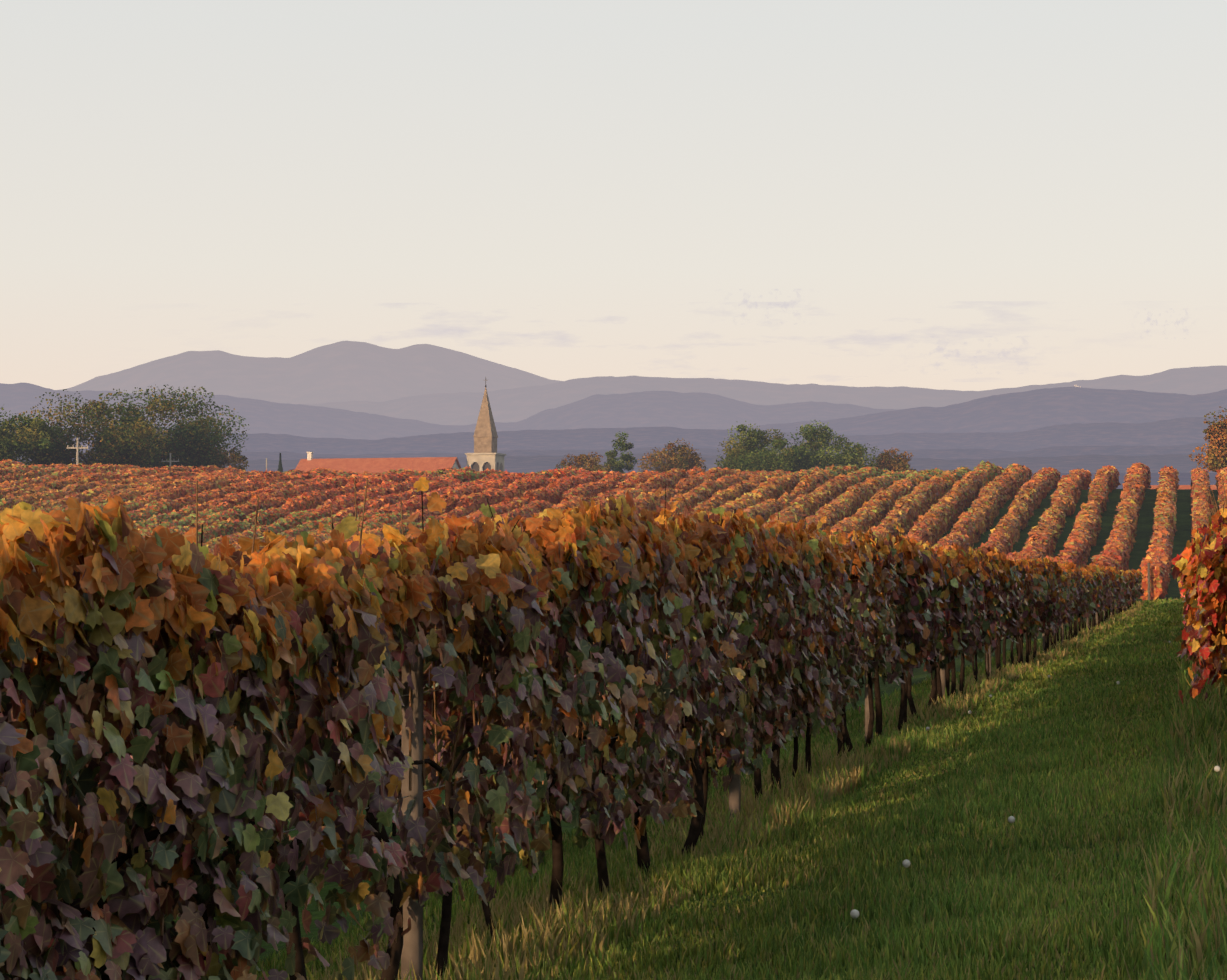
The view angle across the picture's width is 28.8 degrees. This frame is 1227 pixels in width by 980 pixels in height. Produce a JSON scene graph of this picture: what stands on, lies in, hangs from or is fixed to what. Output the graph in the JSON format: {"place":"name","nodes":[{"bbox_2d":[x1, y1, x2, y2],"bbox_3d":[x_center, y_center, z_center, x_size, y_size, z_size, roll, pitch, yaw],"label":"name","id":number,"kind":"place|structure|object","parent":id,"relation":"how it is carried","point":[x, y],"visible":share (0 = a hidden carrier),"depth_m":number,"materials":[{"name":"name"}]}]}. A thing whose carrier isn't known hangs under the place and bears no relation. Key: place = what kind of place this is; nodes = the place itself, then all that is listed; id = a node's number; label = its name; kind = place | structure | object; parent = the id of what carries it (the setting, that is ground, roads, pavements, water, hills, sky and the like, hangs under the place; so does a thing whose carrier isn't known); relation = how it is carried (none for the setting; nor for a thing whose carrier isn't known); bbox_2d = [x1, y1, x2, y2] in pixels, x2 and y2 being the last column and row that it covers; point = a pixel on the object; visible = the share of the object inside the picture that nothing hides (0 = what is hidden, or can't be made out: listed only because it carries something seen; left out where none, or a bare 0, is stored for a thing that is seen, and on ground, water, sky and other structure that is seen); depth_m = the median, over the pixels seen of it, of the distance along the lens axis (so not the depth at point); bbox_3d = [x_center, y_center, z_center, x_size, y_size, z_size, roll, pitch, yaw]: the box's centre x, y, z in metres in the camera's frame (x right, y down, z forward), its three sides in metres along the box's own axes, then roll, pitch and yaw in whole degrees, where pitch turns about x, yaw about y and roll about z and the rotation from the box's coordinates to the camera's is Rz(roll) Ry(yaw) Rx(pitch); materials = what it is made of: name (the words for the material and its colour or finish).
{"place":"outdoors","nodes":[
{"label":"outdoors","id":0,"kind":"place"},
{"bbox_2d":[59,341,562,403],"bbox_3d":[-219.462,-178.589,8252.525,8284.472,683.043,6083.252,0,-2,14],"label":"mountain","id":1,"kind":"structure","parent":0,"point":[343,371],"depth_m":7537.35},
{"bbox_2d":[295,457,460,472],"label":"church roofs","id":2,"kind":"structure","parent":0,"point":[370,465],"depth_m":441.44,"materials":[{"name":"red tile"}]},
{"bbox_2d":[307,452,313,459],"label":"chimney","id":3,"kind":"object","parent":2,"relation":"on","point":[309,455],"visible":0.82,"depth_m":446.75,"materials":[{"name":"white paint"}]},
{"bbox_2d":[0,383,908,439],"bbox_3d":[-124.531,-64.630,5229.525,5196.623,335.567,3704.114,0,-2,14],"label":"hills","id":4,"kind":"structure","parent":0,"point":[696,410],"depth_m":4868.32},
{"bbox_2d":[16,443,1208,460],"bbox_3d":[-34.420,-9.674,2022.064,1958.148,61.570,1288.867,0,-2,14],"label":"hill","id":5,"kind":"structure","parent":0,"point":[978,453],"depth_m":1916.65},
{"bbox_2d":[0,0,1226,390],"label":"sky","id":6,"kind":"structure","parent":0,"point":[1026,192],"materials":[{"name":"white"}]},
{"bbox_2d":[17,453,1216,488],"bbox_3d":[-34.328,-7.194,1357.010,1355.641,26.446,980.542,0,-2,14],"label":"ground","id":7,"kind":"structure","parent":0,"point":[1184,465],"depth_m":1149.61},
{"bbox_2d":[10,416,1226,454],"bbox_3d":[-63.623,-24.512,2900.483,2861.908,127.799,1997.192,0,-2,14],"label":"hill","id":8,"kind":"structure","parent":0,"point":[1181,431],"depth_m":2679.10,"materials":[{"name":"grey"}]},
{"bbox_2d":[107,488,1218,979],"bbox_3d":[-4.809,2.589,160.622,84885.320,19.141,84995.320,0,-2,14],"label":"ground","id":9,"kind":"structure","parent":0,"point":[1141,544],"depth_m":40.72,"materials":[{"name":"green plant"}]},
{"bbox_2d":[0,407,63,461],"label":"tree","id":10,"kind":"object","parent":9,"relation":"on","point":[13,442],"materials":[{"name":"green plant"}]},
{"bbox_2d":[67,438,87,464],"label":"utility pole","id":11,"kind":"object","parent":9,"relation":"on","point":[77,448],"visible":0.77,"depth_m":244.10,"materials":[{"name":"beige wood"}]},
{"bbox_2d":[14,388,165,467],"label":"tree","id":12,"kind":"object","parent":9,"relation":"on","point":[127,443],"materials":[{"name":"green plant"}]},
{"bbox_2d":[161,453,178,465],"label":"utility pole","id":13,"kind":"object","parent":9,"relation":"on","point":[169,461],"visible":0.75,"depth_m":295.13,"materials":[{"name":"beige wood"}]},
{"bbox_2d":[96,384,248,467],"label":"tree","id":14,"kind":"object","parent":9,"relation":"on","point":[189,443],"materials":[{"name":"green plant"}]},
{"bbox_2d":[208,446,248,470],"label":"bush","id":15,"kind":"object","parent":9,"relation":"on","point":[235,459],"visible":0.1,"depth_m":324.60,"materials":[{"name":"plant"}]},
{"bbox_2d":[277,453,282,471],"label":"cypress","id":16,"kind":"object","parent":9,"relation":"on","point":[280,465],"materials":[{"name":"green plant"}]},
{"bbox_2d":[7,631,559,853],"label":"branches","id":17,"kind":"object","parent":9,"relation":"on","point":[393,740],"depth_m":15.39,"materials":[{"name":"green plant"}]},
{"bbox_2d":[529,586,799,725],"bbox_3d":[1.871,1.803,31.344,1.031,1.742,22.263,0,-2,14],"label":"vine row","id":18,"kind":"object","parent":17,"relation":"attached to","point":[651,625],"depth_m":22.00,"materials":[{"name":"plant"}]},
{"bbox_2d":[465,453,505,471],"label":"church tower","id":19,"kind":"structure","parent":9,"relation":"on","point":[495,461],"depth_m":441.16,"materials":[{"name":"white paint"}]},
{"bbox_2d":[472,462,490,470],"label":"arched openings","id":20,"kind":"object","parent":19,"relation":"attached to","point":[475,466],"visible":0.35,"depth_m":441.72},
{"bbox_2d":[473,387,497,452],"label":"church spire","id":21,"kind":"structure","parent":19,"relation":"on","point":[485,436],"depth_m":442.56,"materials":[{"name":"beige stone"}]},
{"bbox_2d":[27,600,1135,979],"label":"vine trunks","id":22,"kind":"object","parent":9,"relation":"on","point":[643,856],"visible":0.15,"depth_m":11.63,"materials":[{"name":"brown wood"}]},
{"bbox_2d":[0,490,904,979],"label":"vine row","id":23,"kind":"object","parent":22,"relation":"attached to","point":[814,656],"depth_m":6.97,"materials":[{"name":"brown plant"}]},
{"bbox_2d":[184,477,1110,572],"bbox_3d":[7.609,1.379,42.404,0.639,1.079,74.303,0,-2,14],"label":"vine sprig","id":24,"kind":"object","parent":23,"relation":"attached to","point":[347,526],"depth_m":8.20,"materials":[{"name":"orange plant"}]},
{"bbox_2d":[27,478,1083,890],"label":"vine leaves","id":25,"kind":"object","parent":22,"relation":"attached to","point":[67,814],"visible":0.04,"depth_m":8.40,"materials":[{"name":"brown plant"}]},
{"bbox_2d":[847,531,1061,678],"bbox_3d":[4.733,1.461,30.654,1.046,1.633,22.115,0,-2,14],"label":"vine row","id":26,"kind":"object","parent":22,"relation":"attached to","point":[971,627],"depth_m":24.69,"materials":[{"name":"brown plant"}]},
{"bbox_2d":[1028,558,1119,635],"bbox_3d":[11.240,2.464,57.359,1.083,1.652,33.134,0,-2,14],"label":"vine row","id":27,"kind":"object","parent":22,"relation":"attached to","point":[1073,605],"depth_m":51.69,"materials":[{"name":"brown plant"}]},
{"bbox_2d":[1107,566,1143,608],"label":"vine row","id":28,"kind":"object","parent":22,"relation":"attached to","point":[1129,593],"depth_m":85.51,"materials":[{"name":"plant"}]},
{"bbox_2d":[554,452,612,471],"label":"bush","id":29,"kind":"object","parent":9,"relation":"on","point":[583,461],"visible":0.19,"depth_m":349.08,"materials":[{"name":"brown plant"}]},
{"bbox_2d":[0,459,1226,600],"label":"vine rows","id":30,"kind":"object","parent":9,"relation":"on","point":[293,503],"depth_m":178.86,"materials":[{"name":"orange plant"}]},
{"bbox_2d":[604,431,636,473],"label":"tree","id":31,"kind":"object","parent":9,"relation":"on","point":[619,465],"visible":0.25,"depth_m":359.61,"materials":[{"name":"green plant"}]},
{"bbox_2d":[236,637,1007,871],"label":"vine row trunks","id":32,"kind":"object","parent":9,"relation":"on","point":[424,805],"visible":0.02,"depth_m":18.52,"materials":[{"name":"brown wood"}]},
{"bbox_2d":[637,438,707,472],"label":"tree","id":33,"kind":"object","parent":9,"relation":"on","point":[682,458],"visible":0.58,"depth_m":349.97,"materials":[{"name":"plant"}]},
{"bbox_2d":[288,600,1146,979],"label":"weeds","id":34,"kind":"object","parent":9,"relation":"on","point":[532,926],"visible":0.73,"depth_m":11.21,"materials":[{"name":"green plant"}]},
{"bbox_2d":[714,421,815,471],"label":"tree","id":35,"kind":"object","parent":9,"relation":"on","point":[739,456],"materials":[{"name":"green plant"}]},
{"bbox_2d":[401,582,1133,979],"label":"vineyard posts","id":36,"kind":"object","parent":9,"relation":"on","point":[411,956],"depth_m":8.29,"materials":[{"name":"brown wood"}]},
{"bbox_2d":[38,579,873,904],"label":"vine wires","id":37,"kind":"object","parent":36,"relation":"attached to","point":[402,797],"depth_m":8.52,"materials":[{"name":"grey metal"}]},
{"bbox_2d":[784,420,881,472],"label":"tree","id":38,"kind":"object","parent":9,"relation":"on","point":[849,454],"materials":[{"name":"green plant"}]},
{"bbox_2d":[872,448,916,471],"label":"bush","id":39,"kind":"object","parent":9,"relation":"on","point":[888,462],"visible":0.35,"depth_m":335.81,"materials":[{"name":"brown plant"}]},
{"bbox_2d":[850,678,1217,952],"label":"flower stems","id":40,"kind":"object","parent":9,"relation":"on","point":[1012,828],"visible":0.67,"depth_m":10.36,"materials":[{"name":"green plant"}]},
{"bbox_2d":[850,641,1219,918],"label":"dandelion puffs","id":41,"kind":"object","parent":9,"relation":"on","point":[854,913],"visible":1,"depth_m":10.35,"materials":[{"name":"white plant"}]},
{"bbox_2d":[1096,563,1149,599],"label":"vine posts","id":42,"kind":"object","parent":9,"relation":"on","point":[1148,565],"visible":0.04,"depth_m":118.47,"materials":[{"name":"brown wood"}]},
{"bbox_2d":[1121,615,1226,979],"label":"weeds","id":43,"kind":"object","parent":9,"relation":"on","point":[1202,714],"visible":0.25,"depth_m":8.90,"materials":[{"name":"green plant"}]},
{"bbox_2d":[1189,406,1226,471],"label":"tree","id":44,"kind":"object","parent":9,"relation":"on","point":[1216,452],"visible":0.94,"depth_m":250.50,"materials":[{"name":"plant"}]},
{"bbox_2d":[440,329,892,338],"bbox_3d":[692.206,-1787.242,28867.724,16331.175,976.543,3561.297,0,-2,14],"label":"cloud","id":45,"kind":"structure","parent":0,"point":[445,330],"depth_m":28936.66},
{"bbox_2d":[455,639,1002,778],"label":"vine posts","id":46,"kind":"object","parent":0,"point":[458,775],"depth_m":18.67,"materials":[{"name":"brown wood"}]},
{"bbox_2d":[256,660,1226,979],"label":"aisle grass","id":47,"kind":"structure","parent":0,"point":[1040,742],"depth_m":10.88,"materials":[{"name":"green plant"}]},
{"bbox_2d":[302,365,1226,424],"bbox_3d":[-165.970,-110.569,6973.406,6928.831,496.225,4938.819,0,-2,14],"label":"mountain","id":48,"kind":"structure","parent":0,"point":[506,405],"depth_m":6579.48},
{"bbox_2d":[725,387,1226,435],"bbox_3d":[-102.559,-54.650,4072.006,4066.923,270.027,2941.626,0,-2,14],"label":"hills","id":49,"kind":"structure","parent":0,"point":[1021,411],"depth_m":3723.21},
{"bbox_2d":[884,598,1184,698],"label":"aisle grass","id":50,"kind":"structure","parent":0,"point":[1147,633],"depth_m":41.68,"materials":[{"name":"green plant"}]},
{"bbox_2d":[1150,485,1216,489],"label":"house roof","id":51,"kind":"structure","parent":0,"point":[1213,487],"depth_m":281.70,"materials":[{"name":"tile"}]},
{"bbox_2d":[1171,510,1226,704],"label":"vine row","id":52,"kind":"object","parent":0,"point":[1207,650],"depth_m":14.84,"materials":[{"name":"plant"}]},
{"bbox_2d":[1175,524,1226,655],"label":"vine row","id":53,"kind":"object","parent":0,"point":[1178,638],"depth_m":19.71,"materials":[{"name":"red plant"}]},
{"bbox_2d":[1191,504,1226,536],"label":"vine sprig","id":54,"kind":"object","parent":53,"relation":"attached to","point":[1214,518],"depth_m":15.87,"materials":[{"name":"orange plant"}]},
{"bbox_2d":[1197,477,1226,554],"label":"vine row canes","id":55,"kind":"object","parent":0,"point":[1213,508],"visible":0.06,"depth_m":18.32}
]}

